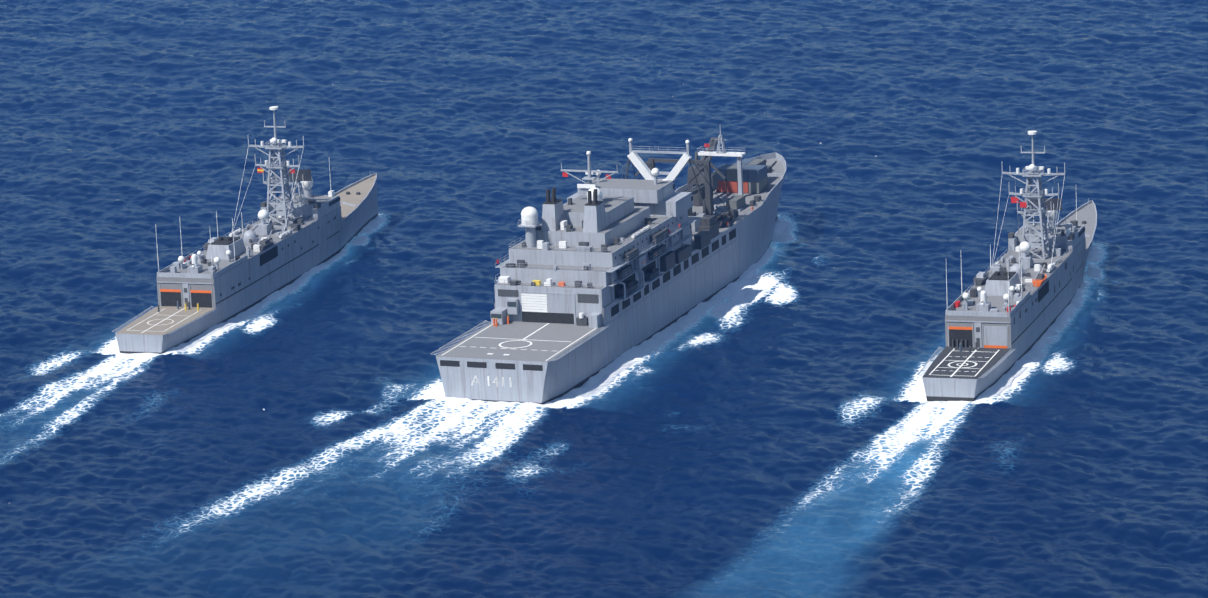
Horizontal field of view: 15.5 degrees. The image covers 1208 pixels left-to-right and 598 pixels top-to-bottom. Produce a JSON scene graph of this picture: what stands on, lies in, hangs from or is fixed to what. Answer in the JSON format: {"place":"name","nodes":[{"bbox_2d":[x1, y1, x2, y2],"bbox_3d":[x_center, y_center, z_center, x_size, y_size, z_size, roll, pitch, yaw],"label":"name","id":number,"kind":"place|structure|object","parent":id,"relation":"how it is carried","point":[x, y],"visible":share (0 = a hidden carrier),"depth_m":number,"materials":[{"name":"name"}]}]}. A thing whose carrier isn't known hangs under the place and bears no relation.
{"place":"outdoors","nodes":[
{"label":"outdoors","id":0,"kind":"place"},
{"bbox_2d":[0,0,1207,597],"bbox_3d":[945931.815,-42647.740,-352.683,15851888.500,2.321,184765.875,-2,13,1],"label":"sea","id":1,"kind":"structure","parent":0,"point":[772,422],"depth_m":948.62,"materials":[{"name":"liquid"}]},
{"bbox_2d":[112,106,377,353],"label":"frigate","id":2,"kind":"object","parent":1,"relation":"on","point":[291,237],"visible":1,"depth_m":981.37,"materials":[{"name":"grey metal"}]},
{"bbox_2d":[431,125,785,403],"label":"ship","id":3,"kind":"object","parent":1,"relation":"in","point":[597,274],"visible":1,"depth_m":915.34,"materials":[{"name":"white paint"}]},
{"bbox_2d":[917,131,1096,400],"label":"frigate","id":4,"kind":"object","parent":1,"relation":"in","point":[1007,308],"visible":1,"depth_m":906.75,"materials":[{"name":"grey metal"}]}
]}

